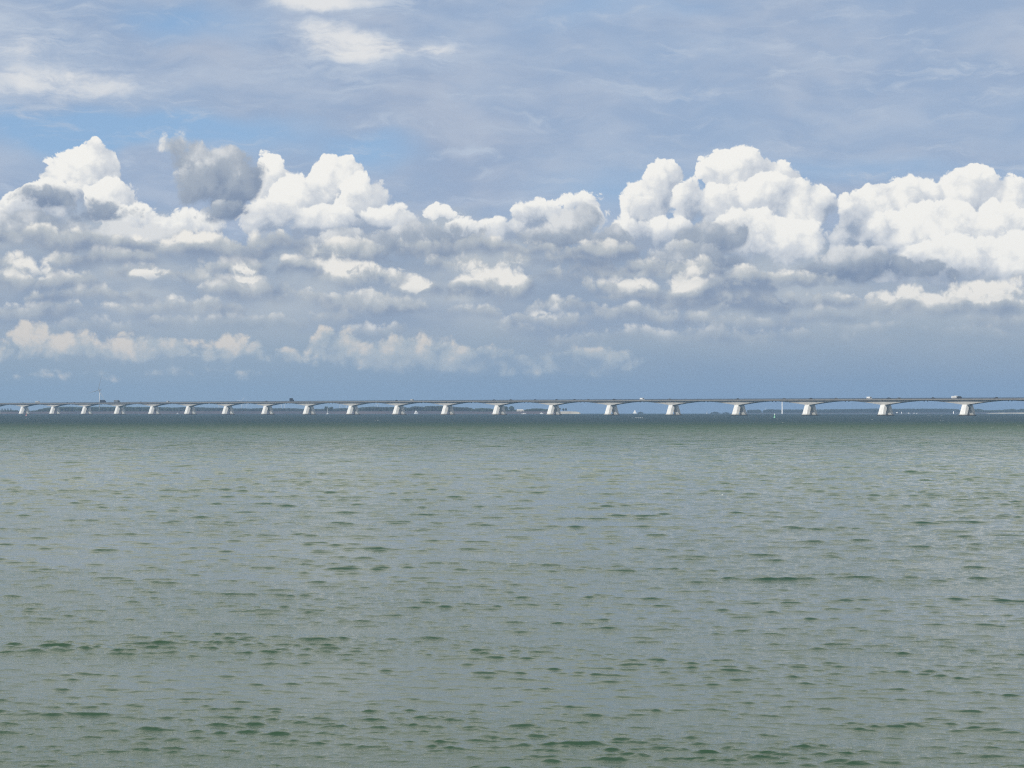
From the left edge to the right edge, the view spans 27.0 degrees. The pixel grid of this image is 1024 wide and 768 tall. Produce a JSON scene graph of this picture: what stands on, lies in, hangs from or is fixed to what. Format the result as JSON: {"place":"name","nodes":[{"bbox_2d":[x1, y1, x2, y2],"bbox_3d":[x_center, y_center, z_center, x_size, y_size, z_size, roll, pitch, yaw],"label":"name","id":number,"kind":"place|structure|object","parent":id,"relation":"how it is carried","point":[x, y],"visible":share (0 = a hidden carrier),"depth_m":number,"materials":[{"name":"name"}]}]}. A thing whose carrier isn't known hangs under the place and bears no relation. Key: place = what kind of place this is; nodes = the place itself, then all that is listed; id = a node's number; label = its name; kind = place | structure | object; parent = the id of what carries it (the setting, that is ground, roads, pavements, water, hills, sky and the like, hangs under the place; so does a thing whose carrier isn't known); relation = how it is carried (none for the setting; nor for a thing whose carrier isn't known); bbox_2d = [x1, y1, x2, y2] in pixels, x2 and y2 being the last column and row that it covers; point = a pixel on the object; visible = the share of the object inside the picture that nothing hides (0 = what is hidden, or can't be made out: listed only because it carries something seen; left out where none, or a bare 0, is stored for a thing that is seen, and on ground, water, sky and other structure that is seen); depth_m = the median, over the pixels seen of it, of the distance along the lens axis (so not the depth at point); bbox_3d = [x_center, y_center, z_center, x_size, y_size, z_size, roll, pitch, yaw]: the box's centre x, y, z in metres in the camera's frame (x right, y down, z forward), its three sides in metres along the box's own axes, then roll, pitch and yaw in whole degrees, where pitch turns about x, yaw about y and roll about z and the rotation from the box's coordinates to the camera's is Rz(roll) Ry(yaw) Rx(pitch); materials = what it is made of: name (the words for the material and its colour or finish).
{"place":"outdoors","nodes":[
{"label":"outdoors","id":0,"kind":"place"},
{"bbox_2d":[90,376,102,411],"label":"wind turbine","id":1,"kind":"object","parent":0,"point":[99,390],"visible":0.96,"depth_m":4298.98,"materials":[{"name":"white metal"}]},
{"bbox_2d":[1,411,554,413],"bbox_3d":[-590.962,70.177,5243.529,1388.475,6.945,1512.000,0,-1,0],"label":"shore","id":2,"kind":"structure","parent":0,"point":[300,412],"depth_m":4496.74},
{"bbox_2d":[0,406,176,411],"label":"woodland","id":3,"kind":"object","parent":2,"relation":"on","point":[47,409],"visible":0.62,"depth_m":4923.51,"materials":[{"name":"green plant"}]},
{"bbox_2d":[173,407,347,410],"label":"woodland","id":4,"kind":"object","parent":2,"relation":"on","point":[245,409],"visible":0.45,"depth_m":5418.92,"materials":[{"name":"green plant"}]},
{"bbox_2d":[358,406,471,410],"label":"woodland","id":5,"kind":"object","parent":2,"relation":"on","point":[427,408],"visible":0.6,"depth_m":4809.88,"materials":[{"name":"green plant"}]},
{"bbox_2d":[471,408,547,411],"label":"woodland","id":6,"kind":"object","parent":2,"relation":"on","point":[491,410],"visible":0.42,"depth_m":4711.09,"materials":[{"name":"green plant"}]},
{"bbox_2d":[0,414,1023,767],"bbox_3d":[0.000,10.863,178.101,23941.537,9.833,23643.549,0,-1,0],"label":"sea","id":7,"kind":"structure","parent":0,"point":[456,590],"depth_m":45.21,"materials":[{"name":"liquid"}]},
{"bbox_2d":[0,397,1023,415],"bbox_3d":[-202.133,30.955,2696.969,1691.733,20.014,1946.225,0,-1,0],"label":"road bridge","id":8,"kind":"structure","parent":7,"relation":"on","point":[967,404],"depth_m":2411.60,"materials":[{"name":"concrete"}]},
{"bbox_2d":[560,411,580,413],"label":"sand spit","id":9,"kind":"structure","parent":7,"relation":"on","point":[568,412],"depth_m":4467.02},
{"bbox_2d":[0,0,1023,413],"label":"sky","id":10,"kind":"structure","parent":0,"point":[201,200],"materials":[{"name":"blue"}]},
{"bbox_2d":[747,412,1023,413],"bbox_3d":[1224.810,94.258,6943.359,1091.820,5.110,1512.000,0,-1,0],"label":"shore","id":11,"kind":"structure","parent":0,"point":[893,413],"depth_m":6193.08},
{"bbox_2d":[747,409,761,412],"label":"woodland","id":12,"kind":"object","parent":11,"relation":"on","point":[754,411],"visible":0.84,"depth_m":6410.86,"materials":[{"name":"green plant"}]},
{"bbox_2d":[762,408,960,412],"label":"woodland","id":13,"kind":"object","parent":11,"relation":"on","point":[876,410],"visible":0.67,"depth_m":6529.46,"materials":[{"name":"green plant"}]},
{"bbox_2d":[974,409,1023,411],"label":"woodland","id":14,"kind":"object","parent":11,"relation":"on","point":[1004,410],"visible":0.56,"depth_m":6323.33,"materials":[{"name":"green plant"}]},
{"bbox_2d":[986,413,1023,413],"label":"sand","id":15,"kind":"structure","parent":0,"point":[1004,413],"depth_m":6142.98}
]}

